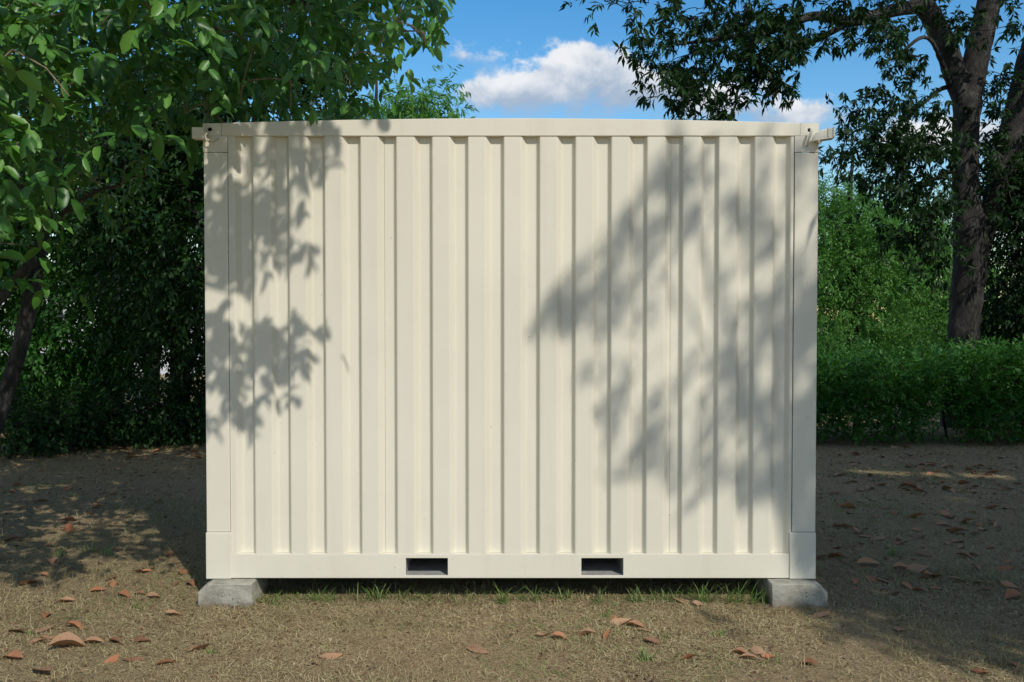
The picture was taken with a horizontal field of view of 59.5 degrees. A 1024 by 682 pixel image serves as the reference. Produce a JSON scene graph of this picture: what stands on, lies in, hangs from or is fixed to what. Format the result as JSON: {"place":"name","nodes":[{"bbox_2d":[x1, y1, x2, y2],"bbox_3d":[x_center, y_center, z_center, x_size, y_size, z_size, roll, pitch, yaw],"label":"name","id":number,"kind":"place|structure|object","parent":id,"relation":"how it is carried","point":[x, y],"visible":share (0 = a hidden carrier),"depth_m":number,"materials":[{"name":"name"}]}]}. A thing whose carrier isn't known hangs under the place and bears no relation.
{"place":"outdoors","nodes":[
{"label":"outdoors","id":0,"kind":"place"},
{"bbox_2d":[0,261,204,374],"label":"pale building","id":1,"kind":"structure","parent":0,"point":[163,371],"depth_m":26.03,"materials":[{"name":"glass"}]},
{"bbox_2d":[42,304,63,335],"bbox_3d":[-13.600,-0.524,26.075,1.200,1.100,0.040,0,1,0],"label":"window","id":2,"kind":"structure","parent":1,"relation":"in","point":[61,315],"depth_m":26.07,"materials":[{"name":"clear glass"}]},
{"bbox_2d":[0,326,1023,681],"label":"ground","id":3,"kind":"structure","parent":0,"point":[198,490],"depth_m":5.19,"materials":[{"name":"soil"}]},
{"bbox_2d":[4,535,21,540],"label":"fallen leaf","id":4,"kind":"object","parent":3,"relation":"on","point":[11,537],"visible":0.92,"depth_m":6.44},
{"bbox_2d":[3,649,23,657],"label":"fallen leaf","id":5,"kind":"object","parent":3,"relation":"on","point":[16,653],"visible":1,"depth_m":4.23,"materials":[{"name":"plant"}]},
{"bbox_2d":[0,237,41,358],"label":"dense tree","id":6,"kind":"object","parent":3,"relation":"on","point":[2,311],"visible":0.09,"depth_m":13.20,"materials":[{"name":"green plant"}]},
{"bbox_2d":[17,579,39,585],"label":"fallen leaf","id":7,"kind":"object","parent":3,"relation":"on","point":[26,581],"visible":0.97,"depth_m":5.35,"materials":[{"name":"plant"}]},
{"bbox_2d":[28,638,45,643],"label":"fallen leaf","id":8,"kind":"object","parent":3,"relation":"on","point":[35,639],"visible":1,"depth_m":4.43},
{"bbox_2d":[33,664,50,670],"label":"fallen leaf","id":9,"kind":"object","parent":3,"relation":"on","point":[47,668],"visible":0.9,"depth_m":4.03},
{"bbox_2d":[34,624,54,633],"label":"fallen leaf","id":10,"kind":"object","parent":3,"relation":"on","point":[45,628],"visible":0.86,"depth_m":4.60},
{"bbox_2d":[0,110,94,335],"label":"tall tree","id":11,"kind":"object","parent":3,"relation":"on","point":[51,272],"visible":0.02,"depth_m":17.89,"materials":[{"name":"green plant"}]},
{"bbox_2d":[0,11,100,217],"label":"dense tree","id":12,"kind":"object","parent":3,"relation":"on","point":[29,119],"visible":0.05,"depth_m":10.23,"materials":[{"name":"green plant"}]},
{"bbox_2d":[47,557,56,563],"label":"fallen leaf","id":13,"kind":"object","parent":3,"relation":"on","point":[51,560],"visible":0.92,"depth_m":5.86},
{"bbox_2d":[45,546,67,557],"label":"grass tuft","id":14,"kind":"object","parent":3,"relation":"on","point":[58,552],"visible":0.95,"depth_m":6.01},
{"bbox_2d":[0,372,116,458],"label":"shrub","id":15,"kind":"object","parent":3,"relation":"on","point":[26,430],"visible":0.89,"depth_m":10.48,"materials":[{"name":"green plant"}]},
{"bbox_2d":[56,597,74,602],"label":"fallen leaf","id":16,"kind":"object","parent":3,"relation":"on","point":[67,599],"visible":1,"depth_m":5.06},
{"bbox_2d":[47,631,84,646],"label":"fallen leaf","id":17,"kind":"object","parent":3,"relation":"on","point":[67,638],"visible":0.92,"depth_m":4.37,"materials":[{"name":"plant"}]},
{"bbox_2d":[63,523,73,531],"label":"fallen leaf","id":18,"kind":"object","parent":3,"relation":"on","point":[68,527],"visible":0.92,"depth_m":6.78,"materials":[{"name":"plant"}]},
{"bbox_2d":[62,516,75,520],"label":"fallen leaf","id":19,"kind":"object","parent":3,"relation":"on","point":[70,518],"visible":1,"depth_m":7.10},
{"bbox_2d":[67,621,81,628],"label":"fallen leaf","id":20,"kind":"object","parent":3,"relation":"on","point":[76,623],"visible":0.97,"depth_m":4.65,"materials":[{"name":"plant"}]},
{"bbox_2d":[0,120,153,430],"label":"dense tree","id":21,"kind":"object","parent":3,"relation":"on","point":[9,272],"visible":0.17,"depth_m":12.56,"materials":[{"name":"green plant"}]},
{"bbox_2d":[9,375,161,451],"bbox_3d":[-5.497,0.917,11.291,1.869,0.942,1.714,-1,2,-30],"label":"shrub","id":22,"kind":"object","parent":3,"relation":"on","point":[94,425],"visible":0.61,"depth_m":11.13,"materials":[{"name":"green plant"}]},
{"bbox_2d":[78,541,99,550],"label":"grass tuft","id":23,"kind":"object","parent":3,"relation":"on","point":[93,548],"visible":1,"depth_m":6.17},
{"bbox_2d":[0,81,187,436],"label":"slim tree","id":24,"kind":"object","parent":3,"relation":"on","point":[28,269],"visible":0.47,"depth_m":7.35,"materials":[{"name":"green plant"}]},
{"bbox_2d":[84,636,103,641],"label":"fallen leaf","id":25,"kind":"object","parent":3,"relation":"on","point":[92,638],"visible":1,"depth_m":4.44,"materials":[{"name":"plant"}]},
{"bbox_2d":[89,586,104,592],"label":"fallen leaf","id":26,"kind":"object","parent":3,"relation":"on","point":[95,588],"visible":0.93,"depth_m":5.26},
{"bbox_2d":[91,502,103,508],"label":"fallen leaf","id":27,"kind":"object","parent":3,"relation":"on","point":[96,504],"visible":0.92,"depth_m":7.65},
{"bbox_2d":[0,167,201,432],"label":"dense tree","id":28,"kind":"object","parent":3,"relation":"on","point":[71,313],"visible":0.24,"depth_m":12.36,"materials":[{"name":"green plant"}]},
{"bbox_2d":[96,543,117,553],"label":"grass tuft","id":29,"kind":"object","parent":3,"relation":"on","point":[104,551],"visible":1,"depth_m":6.09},
{"bbox_2d":[103,653,118,663],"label":"fallen leaf","id":30,"kind":"object","parent":3,"relation":"on","point":[114,658],"visible":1,"depth_m":4.21,"materials":[{"name":"plant"}]},
{"bbox_2d":[109,636,121,643],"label":"fallen leaf","id":31,"kind":"object","parent":3,"relation":"on","point":[116,638],"visible":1,"depth_m":4.46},
{"bbox_2d":[117,589,129,596],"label":"fallen leaf","id":32,"kind":"object","parent":3,"relation":"on","point":[124,591],"visible":0.97,"depth_m":5.18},
{"bbox_2d":[20,37,248,402],"bbox_3d":[-6.963,-2.404,17.152,5.098,7.296,3.644,0,1,0],"label":"tall tree","id":33,"kind":"object","parent":3,"relation":"on","point":[84,119],"visible":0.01,"depth_m":16.66,"materials":[{"name":"green plant"}]},
{"bbox_2d":[122,656,146,661],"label":"fallen leaf","id":34,"kind":"object","parent":3,"relation":"on","point":[138,658],"visible":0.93,"depth_m":4.22,"materials":[{"name":"plant"}]},
{"bbox_2d":[68,357,205,449],"bbox_3d":[-4.606,0.799,11.474,1.891,1.166,1.689,-1,1,-22],"label":"shrub","id":35,"kind":"object","parent":3,"relation":"on","point":[153,417],"visible":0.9,"depth_m":11.28,"materials":[{"name":"green plant"}]},
{"bbox_2d":[131,597,148,609],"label":"grass tuft","id":36,"kind":"object","parent":3,"relation":"on","point":[138,604],"visible":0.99,"depth_m":4.96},
{"bbox_2d":[134,636,150,641],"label":"fallen leaf","id":37,"kind":"object","parent":3,"relation":"on","point":[140,638],"visible":1,"depth_m":4.47,"materials":[{"name":"plant"}]},
{"bbox_2d":[19,76,275,423],"bbox_3d":[-4.622,-1.285,12.167,3.602,5.304,2.972,0,1,0],"label":"dense tree","id":38,"kind":"object","parent":3,"relation":"on","point":[179,353],"visible":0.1,"depth_m":11.80,"materials":[{"name":"green plant"}]},
{"bbox_2d":[147,592,158,596],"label":"fallen leaf","id":39,"kind":"object","parent":3,"relation":"on","point":[152,594],"visible":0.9,"depth_m":5.16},
{"bbox_2d":[101,356,205,446],"bbox_3d":[-4.278,0.777,11.925,1.758,1.190,1.738,1,2,31],"label":"shrub","id":40,"kind":"object","parent":3,"relation":"on","point":[202,412],"visible":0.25,"depth_m":11.58,"materials":[{"name":"green plant"}]},
{"bbox_2d":[155,658,177,664],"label":"fallen leaf","id":41,"kind":"object","parent":3,"relation":"on","point":[166,660],"visible":1,"depth_m":4.16,"materials":[{"name":"plant"}]},
{"bbox_2d":[165,610,183,615],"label":"fallen leaf","id":42,"kind":"object","parent":3,"relation":"on","point":[173,612],"visible":0.98,"depth_m":4.85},
{"bbox_2d":[179,568,190,573],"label":"fallen leaf","id":43,"kind":"object","parent":3,"relation":"on","point":[184,571],"visible":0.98,"depth_m":5.65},
{"bbox_2d":[187,643,210,650],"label":"fallen leaf","id":44,"kind":"object","parent":3,"relation":"on","point":[197,647],"visible":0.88,"depth_m":4.34,"materials":[{"name":"plant"}]},
{"bbox_2d":[28,0,394,382],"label":"dense tree","id":45,"kind":"object","parent":3,"relation":"on","point":[149,294],"visible":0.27,"depth_m":10.28,"materials":[{"name":"green plant"}]},
{"bbox_2d":[0,0,455,308],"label":"broadleaf tree","id":46,"kind":"object","parent":3,"relation":"on","point":[48,58],"visible":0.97,"depth_m":5.12,"materials":[{"name":"green plant"}]},
{"bbox_2d":[198,578,267,606],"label":"concrete block","id":47,"kind":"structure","parent":3,"relation":"on","point":[240,592],"depth_m":4.99,"materials":[{"name":"concrete"}]},
{"bbox_2d":[192,118,834,578],"bbox_3d":[0.013,0.021,6.247,3.574,2.598,2.509,0,1,0],"label":"shipping container","id":48,"kind":"object","parent":47,"relation":"on","point":[510,348],"visible":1,"depth_m":5.07,"materials":[{"name":"metal"}]},
{"bbox_2d":[256,594,280,604],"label":"grass tuft","id":49,"kind":"object","parent":3,"relation":"on","point":[270,600],"visible":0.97,"depth_m":5.02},
{"bbox_2d":[311,586,337,602],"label":"grass tuft","id":50,"kind":"object","parent":3,"relation":"on","point":[327,597],"visible":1,"depth_m":5.08,"materials":[{"name":"plant"}]},
{"bbox_2d":[319,653,342,658],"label":"fallen leaf","id":51,"kind":"object","parent":3,"relation":"on","point":[331,656],"visible":1,"depth_m":4.24,"materials":[{"name":"plant"}]},
{"bbox_2d":[349,584,385,601],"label":"grass tuft","id":52,"kind":"object","parent":3,"relation":"on","point":[368,594],"visible":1,"depth_m":5.09,"materials":[{"name":"plant"}]},
{"bbox_2d":[364,578,389,599],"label":"grass tuft","id":53,"kind":"object","parent":3,"relation":"on","point":[376,594],"visible":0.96,"depth_m":5.14,"materials":[{"name":"plant"}]},
{"bbox_2d":[301,64,479,120],"bbox_3d":[-2.375,-1.836,16.121,3.696,6.212,2.968,0,1,-18],"label":"bright tree","id":54,"kind":"object","parent":3,"relation":"on","point":[413,108],"visible":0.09,"depth_m":15.63,"materials":[{"name":"green plant"}]},
{"bbox_2d":[383,584,410,598],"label":"grass tuft","id":55,"kind":"object","parent":3,"relation":"on","point":[405,596],"visible":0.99,"depth_m":5.13,"materials":[{"name":"plant"}]},
{"bbox_2d":[466,644,488,653],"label":"fallen leaf","id":56,"kind":"object","parent":3,"relation":"on","point":[477,648],"visible":0.97,"depth_m":4.36,"materials":[{"name":"plant"}]},
{"bbox_2d":[0,466,1002,681],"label":"green grass","id":57,"kind":"structure","parent":3,"relation":"on","point":[506,623],"depth_m":5.07,"materials":[{"name":"plant"}]},
{"bbox_2d":[494,583,523,605],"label":"grass tuft","id":58,"kind":"object","parent":3,"relation":"on","point":[503,597],"visible":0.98,"depth_m":5.05,"materials":[{"name":"plant"}]},
{"bbox_2d":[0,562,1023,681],"bbox_3d":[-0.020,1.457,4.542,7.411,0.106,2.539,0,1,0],"label":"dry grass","id":59,"kind":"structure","parent":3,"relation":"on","point":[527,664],"depth_m":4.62,"materials":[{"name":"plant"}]},
{"bbox_2d":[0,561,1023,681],"bbox_3d":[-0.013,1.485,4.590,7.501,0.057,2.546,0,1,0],"label":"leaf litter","id":60,"kind":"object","parent":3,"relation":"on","point":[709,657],"visible":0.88,"depth_m":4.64,"materials":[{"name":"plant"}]},
{"bbox_2d":[259,581,766,605],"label":"green grass","id":61,"kind":"structure","parent":3,"relation":"on","point":[297,594],"depth_m":5.14,"materials":[{"name":"plant"}]},
{"bbox_2d":[33,207,1022,335],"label":"wood","id":62,"kind":"object","parent":3,"relation":"on","point":[826,300],"visible":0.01,"depth_m":42.30,"materials":[{"name":"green plant"}]},
{"bbox_2d":[518,586,541,602],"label":"grass tuft","id":63,"kind":"object","parent":3,"relation":"on","point":[534,598],"visible":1,"depth_m":5.08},
{"bbox_2d":[552,631,565,638],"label":"fallen leaf","id":64,"kind":"object","parent":3,"relation":"on","point":[559,633],"visible":1,"depth_m":4.50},
{"bbox_2d":[545,579,586,598],"bbox_3d":[0.301,1.421,5.141,0.315,0.119,0.173,-1,2,-25],"label":"grass tuft","id":65,"kind":"object","parent":3,"relation":"on","point":[564,591],"visible":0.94,"depth_m":5.14,"materials":[{"name":"plant"}]},
{"bbox_2d":[578,628,595,635],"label":"fallen leaf","id":66,"kind":"object","parent":3,"relation":"on","point":[584,631],"visible":0.93,"depth_m":4.52,"materials":[{"name":"plant"}]},
{"bbox_2d":[591,589,604,604],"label":"grass tuft","id":67,"kind":"object","parent":3,"relation":"on","point":[599,597],"visible":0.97,"depth_m":5.03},
{"bbox_2d":[603,629,611,639],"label":"fallen leaf","id":68,"kind":"object","parent":3,"relation":"on","point":[606,633],"visible":0.97,"depth_m":4.49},
{"bbox_2d":[609,618,632,625],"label":"fallen leaf","id":69,"kind":"object","parent":3,"relation":"on","point":[618,620],"visible":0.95,"depth_m":4.71,"materials":[{"name":"plant"}]},
{"bbox_2d":[626,620,643,626],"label":"fallen leaf","id":70,"kind":"object","parent":3,"relation":"on","point":[636,622],"visible":1,"depth_m":4.66,"materials":[{"name":"plant"}]},
{"bbox_2d":[625,587,649,602],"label":"grass tuft","id":71,"kind":"object","parent":3,"relation":"on","point":[637,599],"visible":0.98,"depth_m":5.08,"materials":[{"name":"plant"}]},
{"bbox_2d":[622,644,658,664],"bbox_3d":[0.596,1.462,4.178,0.191,0.066,0.136,0,1,0],"label":"grass tuft","id":72,"kind":"object","parent":3,"relation":"on","point":[642,655],"visible":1,"depth_m":4.18,"materials":[{"name":"plant"}]},
{"bbox_2d":[644,637,659,643],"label":"fallen leaf","id":73,"kind":"object","parent":3,"relation":"on","point":[651,639],"visible":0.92,"depth_m":4.42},
{"bbox_2d":[653,585,679,602],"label":"grass tuft","id":74,"kind":"object","parent":3,"relation":"on","point":[668,595],"visible":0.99,"depth_m":5.10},
{"bbox_2d":[680,653,698,660],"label":"fallen leaf","id":75,"kind":"object","parent":3,"relation":"on","point":[688,656],"visible":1,"depth_m":4.17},
{"bbox_2d":[672,578,727,603],"bbox_3d":[1.085,1.409,5.069,0.339,0.147,0.218,1,1,22],"label":"grass tuft","id":76,"kind":"object","parent":3,"relation":"on","point":[702,596],"visible":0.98,"depth_m":5.07,"materials":[{"name":"plant"}]},
{"bbox_2d":[704,628,738,636],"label":"grass tuft","id":77,"kind":"object","parent":3,"relation":"on","point":[721,634],"visible":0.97,"depth_m":4.52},
{"bbox_2d":[731,647,747,652],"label":"fallen leaf","id":78,"kind":"object","parent":3,"relation":"on","point":[742,650],"visible":1,"depth_m":4.25,"materials":[{"name":"plant"}]},
{"bbox_2d":[717,577,764,604],"bbox_3d":[1.260,1.397,5.017,0.289,0.173,0.231,0,1,0],"label":"grass tuft","id":79,"kind":"object","parent":3,"relation":"on","point":[734,599],"visible":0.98,"depth_m":5.05,"materials":[{"name":"plant"}]},
{"bbox_2d":[739,653,758,658],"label":"fallen leaf","id":80,"kind":"object","parent":3,"relation":"on","point":[748,655],"visible":1,"depth_m":4.19,"materials":[{"name":"plant"}]},
{"bbox_2d":[745,584,768,605],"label":"grass tuft","id":81,"kind":"object","parent":3,"relation":"on","point":[759,598],"visible":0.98,"depth_m":5.04,"materials":[{"name":"plant"}]},
{"bbox_2d":[750,646,765,653],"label":"fallen leaf","id":82,"kind":"object","parent":3,"relation":"on","point":[753,649],"visible":0.98,"depth_m":4.27,"materials":[{"name":"plant"}]},
{"bbox_2d":[762,653,773,657],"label":"fallen leaf","id":83,"kind":"object","parent":3,"relation":"on","point":[765,655],"visible":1,"depth_m":4.22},
{"bbox_2d":[559,0,1023,428],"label":"forked tree","id":84,"kind":"object","parent":3,"relation":"on","point":[964,77],"visible":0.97,"depth_m":12.26,"materials":[{"name":"green plant"}]},
{"bbox_2d":[755,578,827,606],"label":"concrete block","id":85,"kind":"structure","parent":3,"relation":"on","point":[786,592],"depth_m":4.99,"materials":[{"name":"concrete"}]},
{"bbox_2d":[800,658,817,663],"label":"fallen leaf","id":86,"kind":"object","parent":3,"relation":"on","point":[811,660],"visible":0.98,"depth_m":4.13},
{"bbox_2d":[811,611,829,617],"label":"fallen leaf","id":87,"kind":"object","parent":3,"relation":"on","point":[823,613],"visible":0.92,"depth_m":4.82,"materials":[{"name":"plant"}]},
{"bbox_2d":[827,552,843,556],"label":"fallen leaf","id":88,"kind":"object","parent":3,"relation":"on","point":[835,554],"visible":1,"depth_m":6.00,"materials":[{"name":"plant"}]},
{"bbox_2d":[840,502,855,508],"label":"fallen leaf","id":89,"kind":"object","parent":3,"relation":"on","point":[847,504],"visible":1,"depth_m":7.57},
{"bbox_2d":[856,557,879,563],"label":"fallen leaf","id":90,"kind":"object","parent":3,"relation":"on","point":[865,560],"visible":1,"depth_m":5.83,"materials":[{"name":"plant"}]},
{"bbox_2d":[866,575,879,581],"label":"fallen leaf","id":91,"kind":"object","parent":3,"relation":"on","point":[870,578],"visible":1,"depth_m":5.50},
{"bbox_2d":[870,536,884,539],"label":"fallen leaf","id":92,"kind":"object","parent":3,"relation":"on","point":[878,537],"visible":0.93,"depth_m":6.48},
{"bbox_2d":[817,162,952,379],"bbox_3d":[7.260,-1.386,18.761,4.413,5.188,3.354,0,1,0],"label":"bright tree","id":93,"kind":"object","parent":3,"relation":"on","point":[853,302],"visible":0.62,"depth_m":18.43,"materials":[{"name":"green plant"}]},
{"bbox_2d":[879,543,904,555],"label":"grass tuft","id":94,"kind":"object","parent":3,"relation":"on","point":[892,553],"visible":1,"depth_m":6.01,"materials":[{"name":"plant"}]},
{"bbox_2d":[892,562,907,567],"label":"fallen leaf","id":95,"kind":"object","parent":3,"relation":"on","point":[900,565],"visible":1,"depth_m":5.73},
{"bbox_2d":[900,480,915,485],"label":"fallen leaf","id":96,"kind":"object","parent":3,"relation":"on","point":[909,483],"visible":0.97,"depth_m":8.54,"materials":[{"name":"plant"}]},
{"bbox_2d":[817,306,999,385],"bbox_3d":[8.902,0.019,21.669,7.016,2.286,3.079,0,1,0],"label":"bright shrub","id":97,"kind":"object","parent":3,"relation":"on","point":[870,329],"visible":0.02,"depth_m":21.27,"materials":[{"name":"green plant"}]},
{"bbox_2d":[817,177,1015,327],"bbox_3d":[11.290,-2.128,25.939,7.146,6.326,4.007,0,1,0],"label":"bright tree","id":98,"kind":"object","parent":3,"relation":"on","point":[946,224],"visible":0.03,"depth_m":25.50,"materials":[{"name":"green plant"}]},
{"bbox_2d":[908,513,925,517],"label":"fallen leaf","id":99,"kind":"object","parent":3,"relation":"on","point":[914,515],"visible":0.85,"depth_m":7.19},
{"bbox_2d":[906,563,931,572],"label":"fallen leaf","id":100,"kind":"object","parent":3,"relation":"on","point":[917,568],"visible":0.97,"depth_m":5.67,"materials":[{"name":"plant"}]},
{"bbox_2d":[816,334,1023,445],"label":"hedge","id":101,"kind":"object","parent":3,"relation":"on","point":[892,375],"visible":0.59,"depth_m":11.45,"materials":[{"name":"green plant"}]},
{"bbox_2d":[857,205,1012,382],"bbox_3d":[9.543,-0.950,19.888,3.994,4.265,3.068,0,1,0],"label":"bright tree","id":102,"kind":"object","parent":3,"relation":"on","point":[936,311],"visible":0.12,"depth_m":19.61,"materials":[{"name":"green plant"}]},
{"bbox_2d":[939,510,954,516],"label":"fallen leaf","id":103,"kind":"object","parent":3,"relation":"on","point":[943,512],"visible":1,"depth_m":7.28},
{"bbox_2d":[947,526,968,531],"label":"fallen leaf","id":104,"kind":"object","parent":3,"relation":"on","point":[957,528],"visible":0.92,"depth_m":6.70,"materials":[{"name":"plant"}]},
{"bbox_2d":[930,88,1023,413],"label":"dense tree","id":105,"kind":"object","parent":3,"relation":"on","point":[1013,247],"visible":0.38,"depth_m":13.37,"materials":[{"name":"green plant"}]},
{"bbox_2d":[971,668,988,672],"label":"fallen leaf","id":106,"kind":"object","parent":3,"relation":"on","point":[977,670],"visible":1,"depth_m":4.05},
{"bbox_2d":[997,566,1013,569],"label":"fallen leaf","id":107,"kind":"object","parent":3,"relation":"on","point":[1006,567],"visible":0.95,"depth_m":5.71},
{"bbox_2d":[1000,580,1021,589],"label":"fallen leaf","id":108,"kind":"object","parent":3,"relation":"on","point":[1005,583],"visible":1,"depth_m":5.32,"materials":[{"name":"plant"}]},
{"bbox_2d":[1003,589,1023,598],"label":"fallen leaf","id":109,"kind":"object","parent":3,"relation":"on","point":[1010,593],"visible":1,"depth_m":5.13,"materials":[{"name":"plant"}]},
{"bbox_2d":[0,437,1023,574],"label":"dry grass","id":110,"kind":"structure","parent":0,"point":[202,532],"depth_m":8.00,"materials":[{"name":"plant"}]},
{"bbox_2d":[11,0,1023,321],"label":"sky","id":111,"kind":"structure","parent":0,"point":[519,58],"materials":[{"name":"blue"}]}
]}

